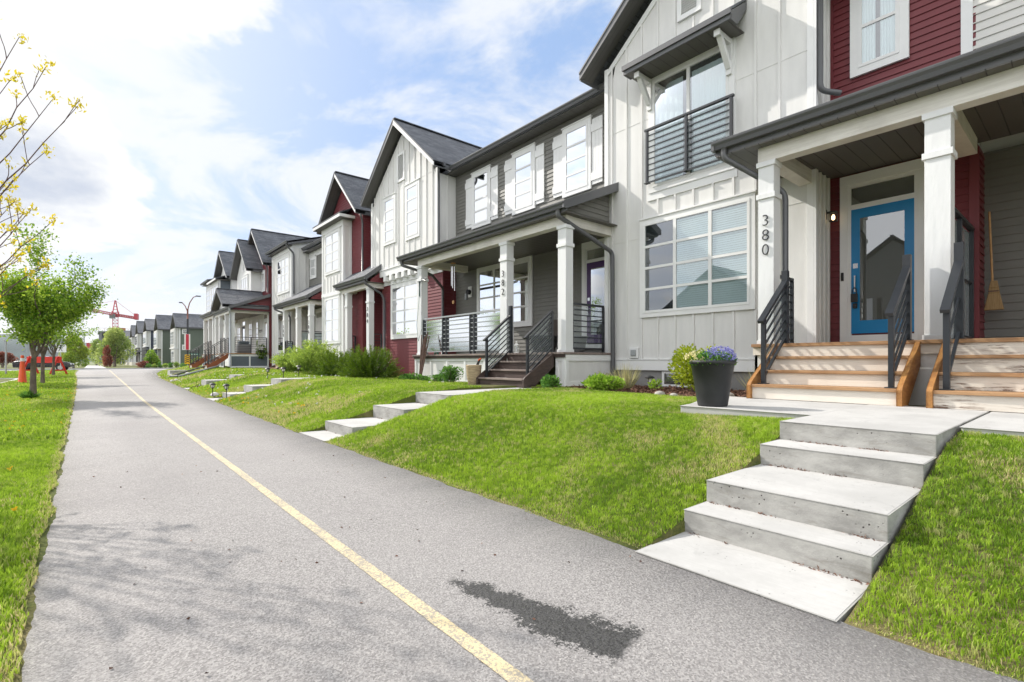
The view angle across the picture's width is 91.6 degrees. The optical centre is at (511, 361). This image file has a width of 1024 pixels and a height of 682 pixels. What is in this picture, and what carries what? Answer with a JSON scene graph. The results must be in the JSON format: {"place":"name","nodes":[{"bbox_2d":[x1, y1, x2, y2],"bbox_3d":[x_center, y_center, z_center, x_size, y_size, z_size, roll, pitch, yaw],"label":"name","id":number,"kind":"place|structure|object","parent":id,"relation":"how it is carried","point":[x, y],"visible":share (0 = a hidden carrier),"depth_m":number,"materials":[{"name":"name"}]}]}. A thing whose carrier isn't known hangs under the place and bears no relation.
{"place":"outdoors","nodes":[
{"label":"outdoors","id":0,"kind":"place"},
{"bbox_2d":[0,379,75,681],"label":"verge","id":1,"kind":"structure","parent":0,"point":[31,596],"depth_m":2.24,"materials":[{"name":"plant"}]},
{"bbox_2d":[3,340,10,373],"bbox_3d":[-33.604,-0.205,33.132,0.370,2.410,0.120,0,0,-40],"label":"street pole","id":2,"kind":"object","parent":1,"relation":"on","point":[6,356],"visible":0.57,"depth_m":33.06,"materials":[{"name":"grey metal"}]},
{"bbox_2d":[18,355,26,382],"bbox_3d":[-21.803,0.380,22.159,0.390,1.300,0.400,0,0,-40],"label":"delineator cone","id":3,"kind":"object","parent":1,"relation":"on","point":[22,377],"visible":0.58,"depth_m":22.09,"materials":[{"name":"orange plastic"}]},
{"bbox_2d":[18,389,41,397],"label":"weed tuft","id":4,"kind":"object","parent":1,"relation":"on","point":[27,394],"visible":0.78,"depth_m":13.58,"materials":[{"name":"green plant"}]},
{"bbox_2d":[0,388,75,510],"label":"dandelions","id":5,"kind":"object","parent":1,"relation":"on","point":[15,508],"visible":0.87,"depth_m":8.05,"materials":[{"name":"yellow plant"}]},
{"bbox_2d":[0,370,78,389],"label":"verge grass","id":6,"kind":"structure","parent":1,"relation":"on","point":[60,379],"depth_m":23.95,"materials":[{"name":"green plant"}]},
{"bbox_2d":[0,18,86,307],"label":"budding tree","id":7,"kind":"object","parent":1,"relation":"on","point":[15,187],"visible":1,"depth_m":4.34,"materials":[{"name":"yellow plant"}]},
{"bbox_2d":[25,356,67,373],"bbox_3d":[-31.376,0.280,33.380,2.185,1.279,1.122,0,0,-3],"label":"road barricade","id":8,"kind":"object","parent":1,"relation":"on","point":[58,359],"visible":0.48,"depth_m":33.37,"materials":[{"name":"red paint"}]},
{"bbox_2d":[0,267,107,382],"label":"street tree","id":9,"kind":"object","parent":1,"relation":"on","point":[42,372],"visible":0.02,"depth_m":21.82,"materials":[{"name":"green plant"}]},
{"bbox_2d":[0,223,117,393],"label":"street tree","id":10,"kind":"object","parent":1,"relation":"on","point":[40,312],"visible":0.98,"depth_m":13.52,"materials":[{"name":"green plant"}]},
{"bbox_2d":[45,316,102,374],"bbox_3d":[-28.195,-1.531,31.027,4.186,5.175,4.618,0,0,-40],"label":"street tree","id":11,"kind":"object","parent":1,"relation":"on","point":[71,333],"visible":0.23,"depth_m":30.74,"materials":[{"name":"green plant"}]},
{"bbox_2d":[0,388,76,441],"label":"verge grass","id":12,"kind":"structure","parent":0,"point":[43,420],"depth_m":9.53,"materials":[{"name":"green plant"}]},
{"bbox_2d":[0,334,97,361],"bbox_3d":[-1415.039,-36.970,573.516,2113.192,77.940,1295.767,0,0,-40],"label":"hills","id":13,"kind":"structure","parent":0,"point":[14,348],"depth_m":1106.35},
{"bbox_2d":[0,369,122,370],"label":"road","id":14,"kind":"structure","parent":0,"point":[98,369],"depth_m":57.72,"materials":[{"name":"grey asphalt"}]},
{"bbox_2d":[12,356,73,369],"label":"parked car","id":15,"kind":"object","parent":14,"relation":"on","point":[16,364],"visible":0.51,"depth_m":48.55,"materials":[{"name":"metal"}]},
{"bbox_2d":[0,368,173,382],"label":"kerb","id":16,"kind":"structure","parent":14,"relation":"on","point":[84,369],"depth_m":57.29,"materials":[{"name":"concrete"}]},
{"bbox_2d":[0,363,178,368],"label":"lawn","id":17,"kind":"structure","parent":0,"point":[9,366],"depth_m":69.46,"materials":[{"name":"plant"}]},
{"bbox_2d":[0,351,18,367],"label":"hedge","id":18,"kind":"object","parent":17,"relation":"on","point":[9,358],"visible":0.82,"depth_m":68.16,"materials":[{"name":"red plant"}]},
{"bbox_2d":[58,336,91,367],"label":"round bush","id":19,"kind":"object","parent":17,"relation":"on","point":[81,352],"visible":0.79,"depth_m":60.70,"materials":[{"name":"green plant"}]},
{"bbox_2d":[88,338,102,364],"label":"pale tree","id":20,"kind":"object","parent":17,"relation":"on","point":[93,347],"visible":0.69,"depth_m":99.74,"materials":[{"name":"green plant"}]},
{"bbox_2d":[87,328,125,363],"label":"building under construction","id":21,"kind":"structure","parent":17,"relation":"on","point":[101,335],"depth_m":191.78,"materials":[{"name":"concrete"}]},
{"bbox_2d":[102,345,113,366],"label":"red bush","id":22,"kind":"object","parent":17,"relation":"on","point":[107,361],"visible":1,"depth_m":75.06,"materials":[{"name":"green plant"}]},
{"bbox_2d":[89,300,138,327],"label":"tower crane","id":23,"kind":"object","parent":17,"relation":"on","point":[112,315],"visible":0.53,"depth_m":245.31,"materials":[{"name":"metal"}]},
{"bbox_2d":[91,326,137,366],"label":"pale tree","id":24,"kind":"object","parent":17,"relation":"on","point":[114,337],"visible":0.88,"depth_m":81.15,"materials":[{"name":"green plant"}]},
{"bbox_2d":[129,325,137,361],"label":"house","id":25,"kind":"structure","parent":17,"relation":"on","point":[132,332],"depth_m":137.65,"materials":[{"name":"white"}]},
{"bbox_2d":[125,321,145,364],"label":"house","id":26,"kind":"structure","parent":17,"relation":"on","point":[139,335],"depth_m":120.77,"materials":[{"name":"grey"}]},
{"bbox_2d":[135,360,148,367],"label":"rusty bush","id":27,"kind":"object","parent":17,"relation":"on","point":[142,364],"visible":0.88,"depth_m":63.91,"materials":[{"name":"red plant"}]},
{"bbox_2d":[129,319,156,364],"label":"house","id":28,"kind":"structure","parent":17,"relation":"on","point":[148,336],"depth_m":106.60,"materials":[{"name":"blue"}]},
{"bbox_2d":[143,349,160,364],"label":"young tree","id":29,"kind":"object","parent":17,"relation":"on","point":[151,357],"visible":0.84,"depth_m":66.45,"materials":[{"name":"green plant"}]},
{"bbox_2d":[153,315,171,364],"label":"house","id":30,"kind":"structure","parent":17,"relation":"on","point":[162,323],"depth_m":89.21,"materials":[{"name":"grey"}]},
{"bbox_2d":[170,313,213,366],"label":"house","id":31,"kind":"structure","parent":17,"relation":"on","point":[178,328],"depth_m":82.42,"materials":[{"name":"grey"}]},
{"bbox_2d":[170,330,173,345],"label":"window","id":32,"kind":"structure","parent":31,"relation":"in","point":[171,332],"depth_m":83.39,"materials":[{"name":"white glass"}]},
{"bbox_2d":[14,365,165,370],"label":"pavement","id":33,"kind":"structure","parent":0,"point":[93,366],"depth_m":67.06,"materials":[{"name":"concrete"}]},
{"bbox_2d":[55,344,65,368],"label":"crossing sign","id":34,"kind":"object","parent":33,"relation":"on","point":[63,349],"visible":0.57,"depth_m":46.66,"materials":[{"name":"white metal"}]},
{"bbox_2d":[0,0,621,342],"label":"sky","id":35,"kind":"structure","parent":0,"point":[204,124],"materials":[{"name":"blue"}]},
{"bbox_2d":[93,453,641,673],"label":"leaf litter","id":36,"kind":"object","parent":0,"point":[188,618],"visible":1,"depth_m":2.62,"materials":[{"name":"brown plant"}]},
{"bbox_2d":[22,370,1022,681],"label":"path","id":37,"kind":"structure","parent":0,"point":[128,582],"depth_m":2.33,"materials":[{"name":"grey asphalt"}]},
{"bbox_2d":[109,370,533,681],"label":"path centre line","id":38,"kind":"object","parent":37,"relation":"on","point":[501,667],"visible":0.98,"depth_m":2.31,"materials":[{"name":"paint"}]},
{"bbox_2d":[529,335,557,352],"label":"wall","id":39,"kind":"structure","parent":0,"point":[543,343],"depth_m":11.23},
{"bbox_2d":[547,319,557,348],"bbox_3d":[0.880,-0.610,12.210,0.516,0.846,0.522,0,0,-40],"label":"patio chair","id":40,"kind":"object","parent":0,"point":[555,327],"visible":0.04,"depth_m":12.30,"materials":[{"name":"black metal"}]},
{"bbox_2d":[573,336,587,351],"bbox_3d":[1.448,-0.375,11.211,0.535,0.370,0.540,0,0,-40],"label":"planter pot","id":41,"kind":"object","parent":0,"point":[580,345],"visible":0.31,"depth_m":11.01,"materials":[{"name":"concrete"}]},
{"bbox_2d":[160,365,1023,681],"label":"front lawn","id":42,"kind":"structure","parent":0,"point":[676,529],"depth_m":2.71,"materials":[{"name":"plant"}]},
{"bbox_2d":[179,295,200,364],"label":"street lamp","id":43,"kind":"object","parent":42,"relation":"on","point":[187,341],"visible":0.78,"depth_m":50.33,"materials":[{"name":"black metal"}]},
{"bbox_2d":[169,365,218,376],"bbox_3d":[-18.372,0.524,29.206,1.747,0.746,4.710,0,0,-3],"label":"downpipe extension","id":44,"kind":"object","parent":42,"relation":"on","point":[177,375],"visible":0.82,"depth_m":28.36,"materials":[{"name":"metal"}]},
{"bbox_2d":[189,251,245,367],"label":"townhouse","id":45,"kind":"structure","parent":42,"relation":"on","point":[221,277],"depth_m":38.80,"materials":[{"name":"white plastic"}]},
{"bbox_2d":[206,287,210,312],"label":"window","id":46,"kind":"structure","parent":45,"relation":"in","point":[208,291],"depth_m":42.35,"materials":[{"name":"white glass"}]},
{"bbox_2d":[211,282,218,304],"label":"window","id":47,"kind":"structure","parent":45,"relation":"in","point":[213,288],"depth_m":40.10,"materials":[{"name":"white glass"}]},
{"bbox_2d":[237,326,240,343],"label":"window","id":48,"kind":"structure","parent":45,"relation":"in","point":[238,327],"depth_m":38.46,"materials":[{"name":"white glass"}]},
{"bbox_2d":[241,318,245,340],"bbox_3d":[-20.111,-1.870,37.284,0.075,2.620,1.220,0,0,-40],"label":"door","id":49,"kind":"structure","parent":45,"relation":"in","point":[243,320],"depth_m":37.38,"materials":[{"name":"white glass"}]},
{"bbox_2d":[183,374,251,389],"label":"concrete steps","id":50,"kind":"structure","parent":42,"relation":"on","point":[204,382],"depth_m":19.07,"materials":[{"name":"grey concrete"}]},
{"bbox_2d":[157,365,311,391],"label":"lawn grass","id":51,"kind":"structure","parent":42,"relation":"on","point":[191,380],"depth_m":22.79,"materials":[{"name":"green plant"}]},
{"bbox_2d":[203,228,309,368],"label":"townhouse","id":52,"kind":"structure","parent":42,"relation":"on","point":[249,299],"depth_m":32.43,"materials":[{"name":"grey"}]},
{"bbox_2d":[236,341,250,352],"bbox_3d":[-17.249,-0.890,31.977,0.800,0.780,0.500,0,0,-40],"label":"barbecue","id":53,"kind":"object","parent":52,"relation":"on","point":[241,349],"visible":0.68,"depth_m":31.78,"materials":[{"name":"metal"}]},
{"bbox_2d":[240,274,247,289],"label":"window","id":54,"kind":"structure","parent":52,"relation":"in","point":[244,279],"depth_m":34.07,"materials":[{"name":"white glass"}]},
{"bbox_2d":[249,321,252,348],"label":"window","id":55,"kind":"structure","parent":52,"relation":"in","point":[251,322],"depth_m":35.31,"materials":[{"name":"white glass"}]},
{"bbox_2d":[255,320,258,347],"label":"window","id":56,"kind":"structure","parent":52,"relation":"in","point":[257,321],"depth_m":33.95,"materials":[{"name":"white glass"}]},
{"bbox_2d":[255,344,266,358],"bbox_3d":[-15.855,-0.632,31.507,0.766,1.034,0.615,0,0,-40],"label":"hanging basket","id":57,"kind":"object","parent":52,"relation":"hanging from","point":[260,352],"visible":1,"depth_m":31.40,"materials":[{"name":"green plant"}]},
{"bbox_2d":[261,270,264,291],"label":"window","id":58,"kind":"structure","parent":52,"relation":"in","point":[262,273],"depth_m":32.77,"materials":[{"name":"white glass"}]},
{"bbox_2d":[263,314,267,352],"bbox_3d":[-16.095,-1.920,32.463,0.074,2.720,1.170,0,0,-40],"label":"door","id":59,"kind":"structure","parent":52,"relation":"in","point":[265,317],"depth_m":32.49,"materials":[{"name":"white glass"}]},
{"bbox_2d":[206,377,310,400],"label":"concrete steps","id":60,"kind":"structure","parent":42,"relation":"on","point":[251,388],"depth_m":14.34,"materials":[{"name":"grey concrete"}]},
{"bbox_2d":[269,346,305,371],"bbox_3d":[-9.119,-0.066,20.929,1.924,1.153,2.368,0,0,-40],"label":"leafy bush","id":61,"kind":"object","parent":42,"relation":"on","point":[281,360],"visible":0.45,"depth_m":20.57,"materials":[{"name":"green plant"}]},
{"bbox_2d":[264,236,321,369],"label":"townhouse","id":62,"kind":"structure","parent":42,"relation":"on","point":[296,293],"depth_m":28.65,"materials":[{"name":"grey wood"}]},
{"bbox_2d":[277,253,289,295],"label":"window","id":63,"kind":"structure","parent":62,"relation":"in","point":[283,263],"depth_m":29.63,"materials":[{"name":"white glass"}]},
{"bbox_2d":[277,310,289,352],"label":"window","id":64,"kind":"structure","parent":62,"relation":"in","point":[279,315],"depth_m":30.11,"materials":[{"name":"white glass"}]},
{"bbox_2d":[310,255,316,279],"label":"window","id":65,"kind":"structure","parent":62,"relation":"in","point":[313,260],"depth_m":28.49,"materials":[{"name":"white glass"}]},
{"bbox_2d":[315,308,321,332],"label":"window","id":66,"kind":"structure","parent":62,"relation":"in","point":[318,312],"depth_m":27.91,"materials":[{"name":"white glass"}]},
{"bbox_2d":[143,366,442,404],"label":"dandelion clocks","id":67,"kind":"object","parent":42,"relation":"on","point":[270,385],"visible":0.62,"depth_m":15.40,"materials":[{"name":"white plant"}]},
{"bbox_2d":[287,339,342,372],"bbox_3d":[-7.699,-0.192,19.253,2.026,1.366,2.660,0,0,-40],"label":"leafy bush","id":68,"kind":"object","parent":42,"relation":"on","point":[309,358],"visible":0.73,"depth_m":18.81,"materials":[{"name":"green plant"}]},
{"bbox_2d":[191,373,467,425],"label":"lawn grass","id":69,"kind":"structure","parent":42,"relation":"on","point":[340,391],"depth_m":11.44,"materials":[{"name":"green plant"}]},
{"bbox_2d":[309,350,353,375],"bbox_3d":[-5.988,0.091,17.084,1.810,1.072,2.220,0,0,-40],"label":"juniper bush","id":70,"kind":"object","parent":42,"relation":"on","point":[327,367],"visible":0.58,"depth_m":16.76,"materials":[{"name":"green plant"}]},
{"bbox_2d":[334,344,403,377],"bbox_3d":[-4.269,0.050,14.834,1.878,1.200,2.399,0,0,-40],"label":"juniper bush","id":71,"kind":"object","parent":42,"relation":"on","point":[361,365],"visible":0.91,"depth_m":14.45,"materials":[{"name":"green plant"}]},
{"bbox_2d":[312,171,455,375],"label":"townhouse","id":72,"kind":"structure","parent":42,"relation":"on","point":[360,307],"depth_m":21.90,"materials":[{"name":"red wood"}]},
{"bbox_2d":[324,226,340,275],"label":"window","id":73,"kind":"structure","parent":72,"relation":"in","point":[333,237],"depth_m":23.20,"materials":[{"name":"white glass"}]},
{"bbox_2d":[324,293,340,343],"bbox_3d":[-8.444,-1.950,23.355,0.075,2.260,1.920,0,0,-40],"label":"window","id":74,"kind":"structure","parent":72,"relation":"in","point":[332,303],"depth_m":23.20,"materials":[{"name":"white glass"}]},
{"bbox_2d":[390,278,416,338],"bbox_3d":[-4.128,-1.985,19.134,0.075,2.210,2.340,0,0,-40],"label":"window","id":75,"kind":"structure","parent":72,"relation":"in","point":[403,293],"depth_m":19.09,"materials":[{"name":"white glass"}]},
{"bbox_2d":[399,372,417,379],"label":"groundcover","id":76,"kind":"object","parent":42,"relation":"on","point":[408,376],"visible":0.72,"depth_m":13.97,"materials":[{"name":"green plant"}]},
{"bbox_2d":[299,388,530,441],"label":"concrete steps","id":77,"kind":"structure","parent":42,"relation":"on","point":[344,427],"depth_m":7.65,"materials":[{"name":"grey concrete"}]},
{"bbox_2d":[415,374,430,380],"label":"groundcover","id":78,"kind":"object","parent":42,"relation":"on","point":[419,377],"visible":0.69,"depth_m":13.46,"materials":[{"name":"green plant"}]},
{"bbox_2d":[419,331,429,374],"bbox_3d":[-2.562,-0.114,14.272,0.218,1.476,0.458,0,0,-40],"label":"stake bundle","id":79,"kind":"object","parent":42,"relation":"on","point":[423,348],"visible":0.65,"depth_m":14.26,"materials":[{"name":"brown wood"}]},
{"bbox_2d":[426,374,444,381],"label":"groundcover","id":80,"kind":"object","parent":42,"relation":"on","point":[437,377],"visible":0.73,"depth_m":12.96,"materials":[{"name":"green plant"}]},
{"bbox_2d":[439,365,463,381],"bbox_3d":[-1.478,0.342,12.216,0.581,0.540,0.525,0,0,-40],"label":"round shrub","id":81,"kind":"object","parent":42,"relation":"on","point":[450,373],"visible":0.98,"depth_m":12.15,"materials":[{"name":"green plant"}]},
{"bbox_2d":[466,358,481,384],"bbox_3d":[-0.863,0.230,11.233,0.362,0.610,0.364,0,0,0],"label":"clay pot","id":82,"kind":"object","parent":42,"relation":"on","point":[473,372],"visible":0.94,"depth_m":11.09,"materials":[{"name":"ceramic"}]},
{"bbox_2d":[360,82,618,387],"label":"townhouse","id":83,"kind":"structure","parent":42,"relation":"on","point":[515,226],"depth_m":13.97,"materials":[{"name":"grey wood"}]},
{"bbox_2d":[383,192,396,246],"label":"window","id":84,"kind":"structure","parent":83,"relation":"in","point":[389,202],"depth_m":19.71,"materials":[{"name":"white glass"}]},
{"bbox_2d":[404,178,420,240],"bbox_3d":[-3.681,-5.565,18.340,0.075,2.090,1.094,0,0,-40],"label":"window","id":85,"kind":"structure","parent":83,"relation":"in","point":[412,189],"depth_m":18.31,"materials":[{"name":"clear glass"}]},
{"bbox_2d":[451,263,455,303],"bbox_3d":[-1.687,-2.301,14.295,0.147,1.299,0.147,0,0,-40],"label":"wind chime","id":86,"kind":"object","parent":83,"relation":"hanging from","point":[452,278],"visible":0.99,"depth_m":14.26,"materials":[{"name":"silver metal"}]},
{"bbox_2d":[470,164,491,229],"bbox_3d":[-1.021,-5.345,16.285,0.075,1.870,1.059,0,0,-40],"label":"window","id":87,"kind":"structure","parent":83,"relation":"in","point":[480,179],"depth_m":16.25,"materials":[{"name":"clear glass"}]},
{"bbox_2d":[477,255,532,326],"bbox_3d":[-0.289,-2.060,15.421,0.075,2.060,2.730,0,0,-40],"label":"window","id":88,"kind":"structure","parent":83,"relation":"in","point":[488,277],"depth_m":14.93,"materials":[{"name":"clear glass"}]},
{"bbox_2d":[511,142,535,215],"bbox_3d":[0.332,-5.345,14.688,0.075,1.870,1.049,0,0,-40],"label":"window","id":89,"kind":"structure","parent":83,"relation":"in","point":[523,160],"depth_m":14.63,"materials":[{"name":"clear glass"}]},
{"bbox_2d":[561,114,592,198],"bbox_3d":[1.690,-5.345,13.084,0.075,1.870,1.046,0,0,-40],"label":"window","id":90,"kind":"structure","parent":83,"relation":"in","point":[577,136],"depth_m":13.04,"materials":[{"name":"clear glass"}]},
{"bbox_2d":[581,238,603,347],"bbox_3d":[2.198,-1.695,12.484,0.075,2.750,1.175,0,0,-40],"label":"door","id":91,"kind":"structure","parent":83,"relation":"in","point":[592,254],"depth_m":12.66,"materials":[{"name":"glass"}]},
{"bbox_2d":[284,384,695,479],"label":"lawn grass","id":92,"kind":"structure","parent":42,"relation":"on","point":[563,404],"depth_m":6.37,"materials":[{"name":"green plant"}]},
{"bbox_2d":[540,374,561,387],"bbox_3d":[0.718,0.423,9.508,0.451,0.379,0.517,0,0,-40],"label":"leafy perennial","id":93,"kind":"object","parent":42,"relation":"on","point":[546,380],"visible":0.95,"depth_m":9.42,"materials":[{"name":"green plant"}]},
{"bbox_2d":[566,384,745,396],"bbox_3d":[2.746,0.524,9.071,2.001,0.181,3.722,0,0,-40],"label":"bark mulch","id":94,"kind":"object","parent":42,"relation":"on","point":[638,388],"visible":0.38,"depth_m":8.71,"materials":[{"name":"brown wood"}]},
{"bbox_2d":[580,372,625,390],"bbox_3d":[1.621,0.406,9.128,0.800,0.420,0.840,0,0,-40],"label":"leafy perennial","id":95,"kind":"object","parent":94,"relation":"on","point":[599,381],"visible":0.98,"depth_m":8.94,"materials":[{"name":"green plant"}]},
{"bbox_2d":[609,363,641,387],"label":"ornamental grass","id":96,"kind":"object","parent":94,"relation":"on","point":[627,377],"depth_m":9.39,"materials":[{"name":"beige plant"}]},
{"bbox_2d":[648,378,662,389],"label":"leafy perennial","id":97,"kind":"object","parent":94,"relation":"on","point":[653,382],"visible":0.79,"depth_m":9.07,"materials":[{"name":"green plant"}]},
{"bbox_2d":[667,343,721,392],"bbox_3d":[3.070,0.147,8.218,0.966,0.910,0.962,0,0,15],"label":"boxwood","id":98,"kind":"object","parent":94,"relation":"on","point":[678,358],"visible":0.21,"depth_m":8.17,"materials":[{"name":"green plant"}]},
{"bbox_2d":[579,0,1023,406],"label":"townhouse","id":99,"kind":"structure","parent":42,"relation":"on","point":[796,206],"depth_m":8.28,"materials":[{"name":"white wood"}]},
{"bbox_2d":[662,371,688,386],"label":"basement window","id":100,"kind":"structure","parent":99,"relation":"in","point":[667,380],"depth_m":10.24,"materials":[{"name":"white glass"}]},
{"bbox_2d":[647,37,737,201],"bbox_3d":[3.504,-4.690,9.866,0.062,2.580,1.930,0,0,-40],"label":"balcony door","id":101,"kind":"structure","parent":99,"relation":"in","point":[701,80],"depth_m":9.82,"materials":[{"name":"clear glass"}]},
{"bbox_2d":[638,189,756,317],"bbox_3d":[3.549,-1.992,9.801,0.075,2.116,2.479,0,0,-40],"label":"window","id":102,"kind":"structure","parent":99,"relation":"in","point":[699,258],"depth_m":9.67,"materials":[{"name":"clear glass"}]},
{"bbox_2d":[850,0,909,78],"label":"window","id":103,"kind":"structure","parent":99,"relation":"in","point":[879,29],"depth_m":8.08,"materials":[{"name":"white glass"}]},
{"bbox_2d":[840,158,923,341],"bbox_3d":[5.950,-1.720,8.023,0.112,2.794,1.160,0,0,-40],"label":"door","id":104,"kind":"structure","parent":99,"relation":"in","point":[882,209],"depth_m":8.07,"materials":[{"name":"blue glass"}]},
{"bbox_2d":[635,396,1023,622],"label":"concrete steps","id":105,"kind":"structure","parent":42,"relation":"on","point":[809,513],"depth_m":2.97,"materials":[{"name":"grey concrete"}]},
{"bbox_2d":[684,346,737,406],"bbox_3d":[2.178,0.154,5.413,0.505,0.660,0.501,0,0,-26],"label":"flower planter","id":106,"kind":"object","parent":105,"relation":"on","point":[712,378],"visible":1,"depth_m":5.26,"materials":[{"name":"black plastic"}]},
{"bbox_2d":[926,0,1023,412],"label":"townhouse","id":107,"kind":"structure","parent":42,"relation":"on","point":[961,372],"depth_m":7.05,"materials":[{"name":"grey wood"}]},
{"bbox_2d":[984,212,1003,310],"bbox_3d":[6.964,-1.460,7.187,0.108,1.441,0.207,0,0,-40],"label":"broom","id":108,"kind":"object","parent":107,"relation":"hanging from","point":[994,301],"visible":1,"depth_m":7.18,"materials":[{"name":"brown wood"}]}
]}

